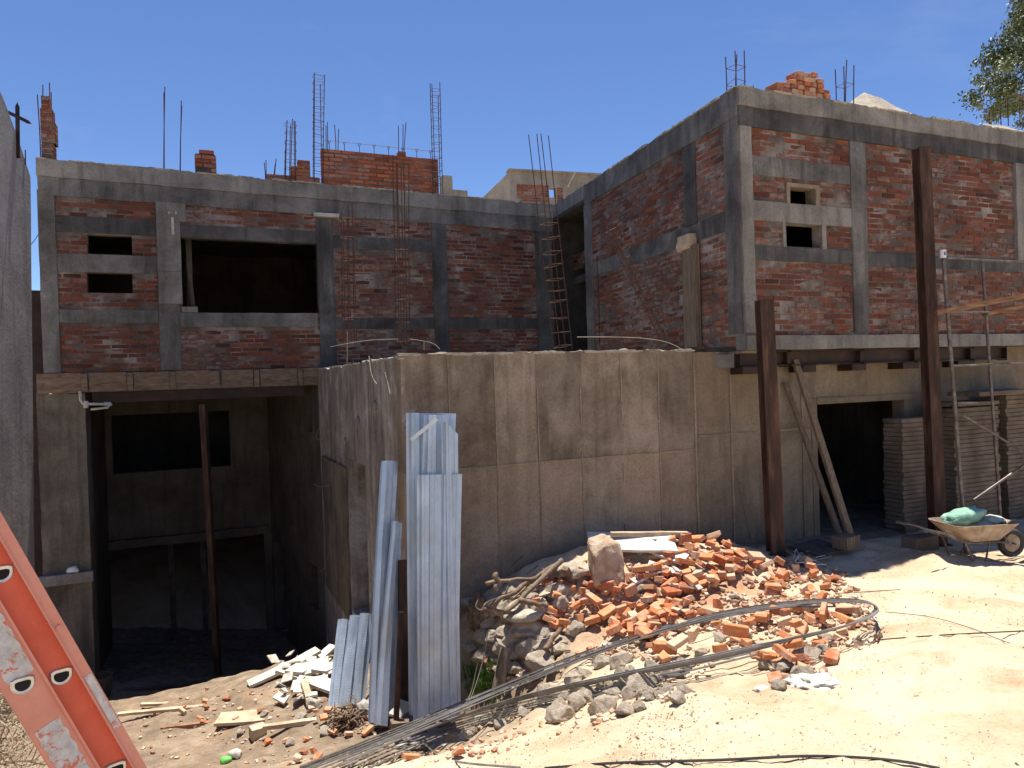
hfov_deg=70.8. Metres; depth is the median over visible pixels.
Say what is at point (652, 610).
brick
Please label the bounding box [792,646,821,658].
stone
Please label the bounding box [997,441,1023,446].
form panel
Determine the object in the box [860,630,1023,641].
cable
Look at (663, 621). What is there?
brick
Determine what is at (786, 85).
brick
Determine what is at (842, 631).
brick
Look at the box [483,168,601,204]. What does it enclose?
distant house
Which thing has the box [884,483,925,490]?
form panel
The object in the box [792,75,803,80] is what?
brick
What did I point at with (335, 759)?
steel rod
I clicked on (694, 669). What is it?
steel rod
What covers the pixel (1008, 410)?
form panel
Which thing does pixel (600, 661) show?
stone
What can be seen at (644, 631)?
brick
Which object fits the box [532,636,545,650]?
stone
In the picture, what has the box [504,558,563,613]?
branch
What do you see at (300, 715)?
stone
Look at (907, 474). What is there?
form panel
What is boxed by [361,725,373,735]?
brick
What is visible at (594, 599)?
brick
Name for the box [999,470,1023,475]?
form panel
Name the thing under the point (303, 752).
brick
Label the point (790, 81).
brick
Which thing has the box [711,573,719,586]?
brick
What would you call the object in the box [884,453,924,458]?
form panel
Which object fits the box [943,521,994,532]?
mortar load
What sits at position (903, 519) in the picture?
form panel
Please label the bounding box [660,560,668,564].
brick
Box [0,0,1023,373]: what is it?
sky
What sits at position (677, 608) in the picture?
brick
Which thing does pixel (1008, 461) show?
form panel
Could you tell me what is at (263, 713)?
stone
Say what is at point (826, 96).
brick
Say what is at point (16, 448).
boundary wall
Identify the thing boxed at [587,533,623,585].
boulder
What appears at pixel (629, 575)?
brick
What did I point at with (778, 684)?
stone
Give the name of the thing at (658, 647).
brick
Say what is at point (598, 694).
steel rod
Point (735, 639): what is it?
brick
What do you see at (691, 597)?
brick
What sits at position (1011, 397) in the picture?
form panel
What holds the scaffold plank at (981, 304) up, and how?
on the scaffold
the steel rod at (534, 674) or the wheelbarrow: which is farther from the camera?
the wheelbarrow
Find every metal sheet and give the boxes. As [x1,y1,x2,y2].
[328,619,348,705]
[338,615,359,706]
[352,613,371,703]
[368,461,397,722]
[374,521,401,725]
[406,413,455,716]
[413,415,446,721]
[417,474,461,720]
[441,420,460,722]
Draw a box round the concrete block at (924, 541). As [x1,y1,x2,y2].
[902,533,938,550]
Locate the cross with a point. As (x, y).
(17, 116)
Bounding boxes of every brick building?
[32,157,554,673]
[583,85,1023,543]
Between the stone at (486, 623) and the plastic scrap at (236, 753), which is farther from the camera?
the stone at (486, 623)
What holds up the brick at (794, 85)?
on the brick at (793, 90)
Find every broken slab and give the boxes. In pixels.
[247,659,294,687]
[274,668,297,679]
[285,663,306,674]
[291,675,327,692]
[293,647,320,660]
[296,656,328,676]
[309,676,330,693]
[312,662,332,673]
[316,644,334,658]
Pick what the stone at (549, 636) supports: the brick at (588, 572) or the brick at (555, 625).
the brick at (555, 625)
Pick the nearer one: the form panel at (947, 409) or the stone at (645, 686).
the stone at (645, 686)
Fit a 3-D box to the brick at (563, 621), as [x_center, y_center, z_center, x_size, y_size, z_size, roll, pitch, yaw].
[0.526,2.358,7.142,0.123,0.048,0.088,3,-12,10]
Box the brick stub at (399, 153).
[397,151,405,155]
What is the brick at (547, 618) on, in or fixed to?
on the stone
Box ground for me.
[0,491,1023,767]
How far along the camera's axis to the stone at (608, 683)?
5.19 m
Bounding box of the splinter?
[511,573,541,600]
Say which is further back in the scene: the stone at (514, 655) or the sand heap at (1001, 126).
the sand heap at (1001, 126)
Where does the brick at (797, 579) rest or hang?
on the ground
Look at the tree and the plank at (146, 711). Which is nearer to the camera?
the plank at (146, 711)
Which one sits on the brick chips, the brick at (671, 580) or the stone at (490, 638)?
the stone at (490, 638)
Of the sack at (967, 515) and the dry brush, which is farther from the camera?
the sack at (967, 515)
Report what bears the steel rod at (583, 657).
on the ground
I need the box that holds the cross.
[8,102,31,157]
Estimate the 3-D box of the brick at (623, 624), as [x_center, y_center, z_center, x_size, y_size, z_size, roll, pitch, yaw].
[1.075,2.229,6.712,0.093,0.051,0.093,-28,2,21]
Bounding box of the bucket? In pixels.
[94,671,113,696]
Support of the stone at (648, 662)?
on the ground
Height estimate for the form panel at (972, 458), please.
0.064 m
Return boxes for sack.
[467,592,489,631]
[940,505,986,525]
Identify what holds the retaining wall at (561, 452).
on the ground
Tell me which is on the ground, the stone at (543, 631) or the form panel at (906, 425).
the stone at (543, 631)
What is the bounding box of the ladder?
[0,512,146,767]
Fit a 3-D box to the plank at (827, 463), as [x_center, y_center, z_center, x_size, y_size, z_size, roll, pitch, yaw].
[3.982,0.820,9.227,0.099,2.302,0.757,-2,1,-39]
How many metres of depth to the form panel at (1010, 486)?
10.61 m
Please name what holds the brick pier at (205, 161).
on the brick building at (166, 303)
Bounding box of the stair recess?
[551,186,587,350]
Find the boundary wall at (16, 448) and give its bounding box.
[0,92,33,719]
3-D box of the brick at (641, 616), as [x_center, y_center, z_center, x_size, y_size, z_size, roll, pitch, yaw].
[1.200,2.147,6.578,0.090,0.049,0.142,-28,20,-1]
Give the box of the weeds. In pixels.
[461,656,515,703]
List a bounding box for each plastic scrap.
[220,756,231,763]
[228,748,241,758]
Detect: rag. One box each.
[66,565,79,573]
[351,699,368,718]
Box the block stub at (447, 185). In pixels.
[440,176,466,195]
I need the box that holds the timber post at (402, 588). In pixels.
[398,559,407,701]
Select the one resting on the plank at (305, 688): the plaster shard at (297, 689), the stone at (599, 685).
the plaster shard at (297, 689)
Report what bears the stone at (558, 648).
on the ground
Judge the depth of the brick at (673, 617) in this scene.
6.36 m
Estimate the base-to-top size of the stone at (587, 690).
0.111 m
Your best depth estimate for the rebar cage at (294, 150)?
12.64 m
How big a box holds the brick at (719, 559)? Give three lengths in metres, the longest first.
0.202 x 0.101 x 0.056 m
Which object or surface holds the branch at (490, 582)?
on the branch at (519, 588)
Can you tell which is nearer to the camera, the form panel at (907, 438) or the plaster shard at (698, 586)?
the plaster shard at (698, 586)
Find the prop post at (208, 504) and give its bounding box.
[199,404,221,675]
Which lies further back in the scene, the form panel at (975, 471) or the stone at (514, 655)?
the form panel at (975, 471)
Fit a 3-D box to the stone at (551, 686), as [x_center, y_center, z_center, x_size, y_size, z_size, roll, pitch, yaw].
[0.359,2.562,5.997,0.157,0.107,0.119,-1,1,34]
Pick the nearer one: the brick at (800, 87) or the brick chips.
the brick chips
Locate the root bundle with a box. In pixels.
[327,695,367,731]
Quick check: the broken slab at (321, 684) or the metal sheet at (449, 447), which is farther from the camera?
the broken slab at (321, 684)
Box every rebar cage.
[37,82,51,156]
[284,119,296,180]
[312,73,324,182]
[325,140,433,158]
[339,203,357,344]
[392,155,410,344]
[430,82,442,193]
[528,134,572,350]
[605,224,668,336]
[725,50,745,90]
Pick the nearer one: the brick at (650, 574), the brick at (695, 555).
the brick at (650, 574)
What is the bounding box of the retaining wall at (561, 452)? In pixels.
[317,348,699,654]
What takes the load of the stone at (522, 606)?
on the ground
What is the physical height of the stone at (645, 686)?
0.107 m
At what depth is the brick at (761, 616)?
5.79 m
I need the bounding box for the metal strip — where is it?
[410,418,437,440]
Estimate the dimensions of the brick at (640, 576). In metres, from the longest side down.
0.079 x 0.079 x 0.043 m
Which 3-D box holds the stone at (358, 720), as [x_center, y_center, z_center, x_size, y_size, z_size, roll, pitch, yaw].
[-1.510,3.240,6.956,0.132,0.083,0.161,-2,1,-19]
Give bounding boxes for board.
[214,710,262,726]
[370,723,388,727]
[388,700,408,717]
[587,532,677,552]
[629,572,649,584]
[648,560,681,575]
[650,553,688,565]
[789,538,845,557]
[942,400,998,406]
[947,388,1023,395]
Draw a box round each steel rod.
[299,598,874,767]
[299,605,820,766]
[302,598,875,767]
[306,599,875,767]
[312,600,876,767]
[316,606,834,767]
[316,610,874,764]
[320,601,878,767]
[321,603,876,767]
[331,650,759,767]
[341,668,689,767]
[349,685,614,767]
[361,654,755,766]
[367,671,689,767]
[421,740,520,767]
[811,627,884,665]
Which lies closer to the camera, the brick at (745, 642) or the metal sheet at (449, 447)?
the brick at (745, 642)
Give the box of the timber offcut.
[562,566,576,585]
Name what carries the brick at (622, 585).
on the brick at (617, 589)
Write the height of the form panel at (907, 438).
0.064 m
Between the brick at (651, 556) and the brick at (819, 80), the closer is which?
the brick at (651, 556)
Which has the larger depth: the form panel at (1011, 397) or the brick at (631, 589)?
the form panel at (1011, 397)
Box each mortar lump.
[355,416,359,424]
[372,400,376,409]
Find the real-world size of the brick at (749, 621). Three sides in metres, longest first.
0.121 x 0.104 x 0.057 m
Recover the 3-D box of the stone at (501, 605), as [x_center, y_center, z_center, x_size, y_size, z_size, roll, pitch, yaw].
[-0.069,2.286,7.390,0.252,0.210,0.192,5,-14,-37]
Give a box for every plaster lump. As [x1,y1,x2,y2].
[752,684,769,692]
[781,672,841,689]
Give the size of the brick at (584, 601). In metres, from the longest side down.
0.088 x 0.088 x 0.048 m
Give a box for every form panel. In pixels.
[882,415,922,422]
[883,426,922,431]
[883,431,923,436]
[883,439,923,445]
[883,444,923,449]
[883,466,924,472]
[883,479,925,485]
[883,488,925,494]
[884,422,922,427]
[884,435,923,440]
[884,448,923,454]
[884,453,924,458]
[884,457,924,463]
[884,461,924,467]
[884,475,925,481]
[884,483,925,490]
[884,492,925,499]
[884,505,926,512]
[884,518,926,525]
[885,470,924,476]
[885,497,925,503]
[885,501,926,507]
[885,514,926,521]
[886,509,926,517]
[886,523,927,530]
[886,527,927,533]
[942,405,997,412]
[942,410,998,416]
[942,414,997,421]
[942,418,998,425]
[943,423,997,430]
[943,427,996,434]
[943,431,998,439]
[943,436,997,443]
[943,440,997,448]
[944,445,998,452]
[944,449,997,457]
[944,453,999,461]
[944,458,999,466]
[944,462,998,470]
[945,466,1000,475]
[945,471,995,479]
[945,475,999,484]
[945,479,999,488]
[945,484,995,493]
[945,488,1000,497]
[946,492,1000,502]
[946,497,996,506]
[946,501,997,509]
[946,505,997,512]
[979,395,1023,399]
[986,510,997,514]
[994,403,1023,408]
[995,394,1023,395]
[997,415,1023,420]
[997,424,1023,429]
[997,428,1023,433]
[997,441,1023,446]
[998,399,1023,403]
[998,407,1023,412]
[998,411,1023,416]
[998,420,1023,425]
[998,437,1023,441]
[998,445,1023,450]
[998,449,1023,454]
[999,432,1023,437]
[999,453,1023,458]
[999,458,1023,463]
[999,462,1023,467]
[999,466,1023,471]
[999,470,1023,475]
[1000,474,1023,479]
[1000,478,1023,484]
[1000,482,1023,488]
[1001,487,1023,492]
[1001,491,1023,496]
[1001,495,1023,501]
[1001,499,1023,505]
[1001,504,1023,509]
[1001,508,1023,513]
[1002,512,1023,518]
[1006,516,1023,519]
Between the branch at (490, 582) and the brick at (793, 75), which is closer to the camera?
the branch at (490, 582)
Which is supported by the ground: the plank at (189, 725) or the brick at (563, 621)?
the plank at (189, 725)
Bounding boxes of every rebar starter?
[163,87,181,170]
[264,159,276,178]
[326,122,338,148]
[398,123,405,151]
[597,256,599,344]
[835,60,853,102]
[988,98,1020,127]
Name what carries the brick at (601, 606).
on the brick
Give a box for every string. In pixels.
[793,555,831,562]
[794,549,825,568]
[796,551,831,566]
[835,589,899,593]
[888,612,1023,647]
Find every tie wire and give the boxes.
[331,339,388,346]
[456,662,477,715]
[464,632,487,712]
[619,337,683,351]
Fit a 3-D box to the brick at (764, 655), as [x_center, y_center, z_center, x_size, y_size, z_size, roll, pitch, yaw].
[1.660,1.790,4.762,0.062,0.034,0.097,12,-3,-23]
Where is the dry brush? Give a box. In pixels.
[0,691,45,767]
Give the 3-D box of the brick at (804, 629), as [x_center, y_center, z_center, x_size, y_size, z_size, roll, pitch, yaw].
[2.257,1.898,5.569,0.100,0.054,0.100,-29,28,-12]
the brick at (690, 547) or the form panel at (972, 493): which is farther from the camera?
the form panel at (972, 493)
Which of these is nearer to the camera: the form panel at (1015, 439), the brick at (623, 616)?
the brick at (623, 616)
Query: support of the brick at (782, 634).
on the ground
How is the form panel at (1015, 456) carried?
on the form panel at (1008, 461)
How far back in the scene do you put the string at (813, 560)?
8.29 m
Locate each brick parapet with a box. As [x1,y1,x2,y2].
[266,160,319,182]
[320,148,438,193]
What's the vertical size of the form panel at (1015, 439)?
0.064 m
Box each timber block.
[248,722,266,740]
[388,712,414,731]
[832,533,859,550]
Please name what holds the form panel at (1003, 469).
on the form panel at (1020, 472)
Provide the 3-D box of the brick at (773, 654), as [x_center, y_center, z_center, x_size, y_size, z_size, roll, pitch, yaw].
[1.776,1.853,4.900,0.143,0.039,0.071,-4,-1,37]
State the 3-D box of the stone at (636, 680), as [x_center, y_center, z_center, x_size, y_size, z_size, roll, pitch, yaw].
[0.897,2.040,4.930,0.222,0.163,0.243,-2,1,12]
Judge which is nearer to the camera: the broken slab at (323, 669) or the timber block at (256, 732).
the timber block at (256, 732)
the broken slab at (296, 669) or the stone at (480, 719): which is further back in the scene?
the broken slab at (296, 669)
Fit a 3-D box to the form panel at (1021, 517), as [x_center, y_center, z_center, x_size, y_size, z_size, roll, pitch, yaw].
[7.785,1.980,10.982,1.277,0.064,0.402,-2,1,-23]
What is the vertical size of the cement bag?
0.106 m
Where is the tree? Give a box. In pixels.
[952,0,1023,129]
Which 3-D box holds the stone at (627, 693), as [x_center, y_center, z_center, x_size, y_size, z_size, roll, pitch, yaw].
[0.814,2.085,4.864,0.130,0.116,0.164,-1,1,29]
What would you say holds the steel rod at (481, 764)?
on the ground
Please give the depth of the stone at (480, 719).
6.73 m
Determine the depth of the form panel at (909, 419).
10.09 m
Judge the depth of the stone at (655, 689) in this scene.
4.70 m
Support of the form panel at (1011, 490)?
on the form panel at (1013, 494)
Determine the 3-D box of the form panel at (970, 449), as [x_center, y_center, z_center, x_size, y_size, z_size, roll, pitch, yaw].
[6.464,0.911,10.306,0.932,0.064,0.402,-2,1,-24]
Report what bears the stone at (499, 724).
on the ground
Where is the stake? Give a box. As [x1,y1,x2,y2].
[393,612,403,720]
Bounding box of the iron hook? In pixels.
[475,597,497,610]
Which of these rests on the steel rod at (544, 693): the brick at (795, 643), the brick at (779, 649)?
the brick at (795, 643)
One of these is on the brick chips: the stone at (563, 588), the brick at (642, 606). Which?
the brick at (642, 606)
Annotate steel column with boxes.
[754,299,790,556]
[911,146,952,546]
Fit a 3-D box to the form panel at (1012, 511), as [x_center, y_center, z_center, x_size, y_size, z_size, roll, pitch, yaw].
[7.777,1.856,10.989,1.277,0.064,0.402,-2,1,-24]
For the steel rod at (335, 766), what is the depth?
5.98 m
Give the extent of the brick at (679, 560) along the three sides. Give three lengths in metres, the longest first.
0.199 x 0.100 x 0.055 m
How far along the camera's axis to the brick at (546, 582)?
7.49 m
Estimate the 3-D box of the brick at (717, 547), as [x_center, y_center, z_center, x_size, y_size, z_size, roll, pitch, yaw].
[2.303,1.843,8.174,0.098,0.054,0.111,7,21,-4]
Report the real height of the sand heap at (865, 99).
1.430 m
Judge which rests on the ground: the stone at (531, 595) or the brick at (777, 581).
the brick at (777, 581)
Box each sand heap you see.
[850,93,910,113]
[985,124,1023,132]
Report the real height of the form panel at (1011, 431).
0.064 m
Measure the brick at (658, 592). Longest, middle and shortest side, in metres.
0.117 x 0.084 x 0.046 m
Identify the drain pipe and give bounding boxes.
[78,391,111,410]
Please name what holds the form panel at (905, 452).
on the form panel at (906, 456)
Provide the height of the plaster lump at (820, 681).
0.108 m
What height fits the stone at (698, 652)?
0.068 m
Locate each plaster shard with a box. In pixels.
[267,654,279,662]
[273,691,288,704]
[276,681,286,687]
[281,671,293,683]
[293,684,301,693]
[305,656,316,661]
[305,676,314,682]
[306,691,317,697]
[695,583,702,589]
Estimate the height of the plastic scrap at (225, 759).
0.060 m
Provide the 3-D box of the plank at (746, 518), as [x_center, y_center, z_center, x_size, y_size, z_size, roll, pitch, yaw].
[2.925,1.598,9.042,0.021,0.823,0.204,-2,1,-35]
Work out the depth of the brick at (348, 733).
6.67 m
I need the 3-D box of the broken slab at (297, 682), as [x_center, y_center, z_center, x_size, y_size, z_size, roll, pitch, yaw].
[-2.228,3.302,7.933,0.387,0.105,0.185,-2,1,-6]
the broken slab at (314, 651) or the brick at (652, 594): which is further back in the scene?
the broken slab at (314, 651)
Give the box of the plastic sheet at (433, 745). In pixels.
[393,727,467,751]
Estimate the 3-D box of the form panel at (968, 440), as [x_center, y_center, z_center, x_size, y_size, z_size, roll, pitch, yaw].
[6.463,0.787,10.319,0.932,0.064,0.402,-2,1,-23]
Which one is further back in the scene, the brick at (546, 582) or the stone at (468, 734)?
the brick at (546, 582)
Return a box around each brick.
[178,706,186,714]
[222,695,230,700]
[257,707,266,712]
[263,737,272,745]
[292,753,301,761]
[300,750,308,754]
[309,747,316,753]
[313,752,322,759]
[319,713,328,720]
[325,706,332,712]
[328,728,337,735]
[344,731,352,735]
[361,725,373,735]
[402,753,419,759]
[451,746,463,755]
[541,577,552,586]
[542,615,556,622]
[547,603,557,615]
[549,617,564,629]
[551,589,561,597]
[557,577,565,583]
[558,618,570,624]
[564,580,575,590]
[569,600,580,610]
[575,613,583,621]
[577,587,585,596]
[578,566,590,575]
[580,598,588,604]
[584,614,600,625]
[585,592,602,605]
[586,580,595,589]
[597,603,615,619]
[599,602,610,609]
[601,580,616,591]
[603,589,610,594]
[606,622,622,636]
[608,616,620,622]
[608,620,616,634]
[609,612,620,618]
[610,591,616,596]
[613,586,621,591]
[615,603,626,615]
[617,628,626,636]
[618,582,628,587]
[620,607,631,621]
[621,618,627,628]
[623,583,638,596]
[625,573,634,581]
[625,615,637,625]
[626,602,636,608]
[626,611,637,617]
[627,622,633,637]
[633,563,653,572]
[634,621,646,628]
[634,624,658,635]
[634,626,654,638]
[635,573,642,578]
[636,602,647,609]
[636,611,646,622]
[640,596,652,602]
[642,572,658,577]
[643,584,656,589]
[643,590,657,602]
[646,609,666,621]
[646,621,660,628]
[646,642,652,647]
[647,554,661,558]
[648,606,659,619]
[649,561,661,572]
[652,641,676,654]
[653,588,664,595]
[654,576,663,581]
[655,600,664,609]
[655,636,665,640]
[657,650,669,662]
[659,603,674,608]
[659,617,666,624]
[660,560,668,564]
[660,577,677,587]
[660,586,681,595]
[661,551,674,556]
[661,569,671,576]
[661,607,670,615]
[664,597,671,602]
[666,633,689,650]
[667,557,672,565]
[668,535,675,540]
[669,613,678,623]
[671,606,681,613]
[672,598,682,604]
[673,572,680,581]
[674,619,700,630]
[675,557,695,565]
[678,548,687,553]
[678,581,689,592]
[679,533,691,543]
[679,565,691,576]
[680,609,689,617]
[681,597,691,606]
[683,573,698,586]
[684,542,694,551]
[684,595,694,600]
[685,609,694,618]
[688,626,698,642]
[691,535,705,542]
[691,551,699,559]
[692,570,703,577]
[694,543,700,550]
[694,579,708,591]
[696,559,704,566]
[697,573,706,579]
[697,608,715,614]
[699,552,714,560]
[705,540,715,546]
[705,574,714,581]
[706,530,720,539]
[706,563,717,570]
[708,571,726,576]
[710,620,721,627]
[711,542,720,550]
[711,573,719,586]
[712,552,728,566]
[712,643,728,652]
[713,599,722,608]
[720,549,733,556]
[721,539,731,547]
[722,622,748,637]
[725,555,741,562]
[725,564,737,571]
[726,572,735,579]
[729,636,740,641]
[732,562,743,572]
[733,549,748,559]
[740,638,751,646]
[741,564,753,572]
[743,616,759,627]
[745,574,753,581]
[746,551,765,560]
[753,560,763,567]
[755,611,767,622]
[756,651,771,659]
[757,576,766,583]
[758,572,770,579]
[759,559,773,569]
[764,582,781,590]
[764,586,778,596]
[764,650,779,659]
[765,82,783,90]
[765,610,771,620]
[767,579,783,582]
[767,671,783,682]
[768,573,785,582]
[769,605,790,616]
[770,86,783,91]
[772,644,796,661]
[774,556,784,565]
[775,567,789,579]
[777,615,791,627]
[777,629,792,637]
[778,634,802,648]
[780,582,786,587]
[783,82,789,87]
[785,79,795,83]
[786,71,803,80]
[789,618,804,627]
[790,83,797,88]
[790,88,797,93]
[791,556,812,563]
[791,564,799,571]
[791,607,803,611]
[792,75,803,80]
[794,576,807,582]
[794,620,808,633]
[794,654,810,660]
[795,661,809,665]
[798,85,803,89]
[799,583,807,594]
[802,604,820,611]
[803,81,810,86]
[803,91,810,95]
[804,591,810,598]
[804,612,820,626]
[805,562,816,568]
[808,72,817,77]
[808,569,817,578]
[808,584,817,594]
[810,82,816,87]
[811,638,825,646]
[813,574,822,580]
[814,611,829,617]
[815,78,823,83]
[816,83,823,88]
[816,88,823,93]
[816,590,827,598]
[819,582,830,589]
[819,602,827,623]
[821,575,841,581]
[823,94,830,99]
[823,649,839,664]
[832,611,855,625]
[832,632,843,640]
[835,607,859,613]
[835,623,847,634]
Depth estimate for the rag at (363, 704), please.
6.99 m
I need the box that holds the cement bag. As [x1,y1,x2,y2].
[980,514,1005,523]
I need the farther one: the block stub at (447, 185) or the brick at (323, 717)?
the block stub at (447, 185)
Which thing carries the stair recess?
attached to the brick building at (725, 210)
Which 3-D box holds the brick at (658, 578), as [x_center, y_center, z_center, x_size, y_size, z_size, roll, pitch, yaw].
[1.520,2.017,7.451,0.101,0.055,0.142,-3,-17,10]
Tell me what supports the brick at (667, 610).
on the brick
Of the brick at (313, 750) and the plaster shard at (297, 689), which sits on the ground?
the brick at (313, 750)
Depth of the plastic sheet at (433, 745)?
6.56 m
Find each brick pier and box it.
[40,95,58,159]
[194,149,216,173]
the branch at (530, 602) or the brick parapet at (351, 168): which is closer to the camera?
the branch at (530, 602)
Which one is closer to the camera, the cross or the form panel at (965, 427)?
the cross
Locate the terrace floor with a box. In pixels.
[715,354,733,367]
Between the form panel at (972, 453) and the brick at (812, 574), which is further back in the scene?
the form panel at (972, 453)
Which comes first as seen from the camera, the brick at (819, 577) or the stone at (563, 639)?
the stone at (563, 639)
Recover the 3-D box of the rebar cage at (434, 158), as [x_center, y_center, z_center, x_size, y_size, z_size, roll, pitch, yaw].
[-1.417,-4.595,13.516,0.177,2.128,0.168,-2,1,-23]
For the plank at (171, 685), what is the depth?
10.71 m
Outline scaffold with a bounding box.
[940,249,1023,552]
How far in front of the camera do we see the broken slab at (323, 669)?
8.23 m
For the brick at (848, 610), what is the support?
on the ground
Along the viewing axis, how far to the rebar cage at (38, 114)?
11.06 m
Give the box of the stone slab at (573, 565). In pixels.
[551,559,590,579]
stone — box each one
[237,728,243,734]
[260,710,268,716]
[285,737,294,745]
[293,712,307,719]
[306,697,322,708]
[320,725,328,735]
[351,715,361,725]
[442,731,458,741]
[460,597,473,606]
[460,642,475,655]
[460,728,474,739]
[471,648,485,663]
[472,628,487,644]
[474,715,487,725]
[480,618,492,628]
[484,630,494,642]
[485,594,501,619]
[491,637,513,654]
[493,624,509,637]
[493,719,507,729]
[494,598,511,614]
[499,583,516,598]
[501,626,516,645]
[505,620,544,642]
[507,660,523,674]
[510,628,533,639]
[510,643,520,658]
[514,637,537,658]
[518,604,528,608]
[518,706,530,716]
[524,650,554,675]
[526,591,539,599]
[526,633,539,639]
[529,597,547,615]
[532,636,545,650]
[536,584,542,591]
[536,625,555,637]
[536,683,550,704]
[544,659,558,672]
[544,703,575,723]
[545,582,570,597]
[545,632,554,650]
[546,684,561,696]
[549,640,567,656]
[551,697,565,704]
[552,595,568,610]
[554,634,567,643]
[557,690,569,700]
[563,653,573,667]
[564,671,582,683]
[565,620,585,636]
[567,692,586,710]
[569,678,581,691]
[574,589,589,599]
[575,667,591,679]
[580,685,593,702]
[587,695,618,715]
[591,655,609,668]
[595,682,603,689]
[602,687,621,695]
[604,680,612,689]
[609,652,633,669]
[614,666,624,673]
[614,677,626,687]
[614,701,634,715]
[619,661,625,666]
[621,685,635,700]
[623,665,634,680]
[627,672,656,690]
[632,701,646,711]
[635,553,646,556]
[635,684,653,698]
[636,582,644,590]
[638,689,649,697]
[643,691,654,700]
[644,659,658,666]
[649,674,662,686]
[652,687,661,694]
[654,689,664,697]
[660,669,672,675]
[662,682,673,692]
[668,690,685,704]
[673,668,686,678]
[676,682,689,693]
[683,664,694,668]
[694,648,707,656]
[713,632,726,642]
[729,593,739,599]
[754,567,763,575]
[758,658,772,669]
[770,679,786,690]
[771,657,794,672]
[790,665,814,674]
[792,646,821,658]
[816,643,828,653]
[817,633,832,639]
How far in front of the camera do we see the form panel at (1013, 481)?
10.61 m
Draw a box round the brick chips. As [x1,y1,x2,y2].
[132,541,882,765]
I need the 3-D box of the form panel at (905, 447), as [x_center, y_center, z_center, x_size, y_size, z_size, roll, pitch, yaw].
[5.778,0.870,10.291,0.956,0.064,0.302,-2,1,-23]
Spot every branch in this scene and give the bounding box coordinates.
[483,607,514,614]
[485,574,550,585]
[489,563,557,607]
[492,572,500,591]
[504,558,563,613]
[518,597,548,606]
[542,627,561,651]
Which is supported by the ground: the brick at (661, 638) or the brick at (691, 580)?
the brick at (661, 638)
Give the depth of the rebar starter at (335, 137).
13.02 m
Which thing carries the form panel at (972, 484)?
on the form panel at (969, 489)
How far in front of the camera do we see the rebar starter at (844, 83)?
10.42 m
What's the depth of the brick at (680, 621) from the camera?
6.29 m
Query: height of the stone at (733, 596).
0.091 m
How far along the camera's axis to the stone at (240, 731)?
7.15 m
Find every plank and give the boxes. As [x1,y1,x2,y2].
[117,703,211,716]
[123,679,205,690]
[140,702,166,706]
[160,720,212,729]
[263,717,316,730]
[300,679,314,712]
[492,647,511,692]
[508,595,519,605]
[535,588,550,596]
[610,530,688,537]
[737,478,752,544]
[782,381,841,534]
[792,359,853,533]
[935,293,1023,315]
[982,305,1023,315]
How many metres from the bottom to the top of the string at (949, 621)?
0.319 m
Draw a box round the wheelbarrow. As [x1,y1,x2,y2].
[894,517,1023,561]
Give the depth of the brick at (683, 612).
6.73 m
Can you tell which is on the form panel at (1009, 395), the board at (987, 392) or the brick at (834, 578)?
the board at (987, 392)
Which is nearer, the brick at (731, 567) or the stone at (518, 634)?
the stone at (518, 634)
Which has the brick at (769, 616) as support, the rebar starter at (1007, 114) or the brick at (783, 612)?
the brick at (783, 612)
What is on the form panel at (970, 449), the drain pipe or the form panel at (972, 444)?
the form panel at (972, 444)
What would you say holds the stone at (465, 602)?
on the ground
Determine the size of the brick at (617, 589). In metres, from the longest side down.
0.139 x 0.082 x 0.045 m
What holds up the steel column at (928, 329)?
on the ground
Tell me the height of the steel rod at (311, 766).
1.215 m
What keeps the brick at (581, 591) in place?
on the stone at (578, 597)
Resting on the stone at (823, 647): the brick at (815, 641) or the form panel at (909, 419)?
the brick at (815, 641)
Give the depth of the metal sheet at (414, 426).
7.06 m
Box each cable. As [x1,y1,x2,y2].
[544,755,939,767]
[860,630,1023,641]
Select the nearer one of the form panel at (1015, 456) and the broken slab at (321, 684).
the broken slab at (321, 684)
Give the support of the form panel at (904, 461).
on the form panel at (906, 465)
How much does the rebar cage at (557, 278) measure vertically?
3.237 m
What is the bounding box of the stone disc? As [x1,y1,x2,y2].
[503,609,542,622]
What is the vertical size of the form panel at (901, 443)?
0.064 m
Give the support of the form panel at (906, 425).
on the form panel at (907, 429)
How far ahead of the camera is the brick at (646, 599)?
7.12 m
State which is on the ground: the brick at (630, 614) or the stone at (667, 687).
the stone at (667, 687)
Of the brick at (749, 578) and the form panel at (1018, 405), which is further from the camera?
the form panel at (1018, 405)
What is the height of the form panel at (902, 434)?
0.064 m
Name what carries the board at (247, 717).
on the ground
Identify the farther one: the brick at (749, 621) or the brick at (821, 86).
the brick at (821, 86)
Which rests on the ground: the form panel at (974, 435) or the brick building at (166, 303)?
the brick building at (166, 303)
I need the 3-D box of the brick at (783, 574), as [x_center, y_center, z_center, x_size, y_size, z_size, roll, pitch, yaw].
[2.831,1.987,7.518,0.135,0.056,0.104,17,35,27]
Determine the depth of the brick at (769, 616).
5.91 m
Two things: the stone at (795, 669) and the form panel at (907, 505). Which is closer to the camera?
the stone at (795, 669)
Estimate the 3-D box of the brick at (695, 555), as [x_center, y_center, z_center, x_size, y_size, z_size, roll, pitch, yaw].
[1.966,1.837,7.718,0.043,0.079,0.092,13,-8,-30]

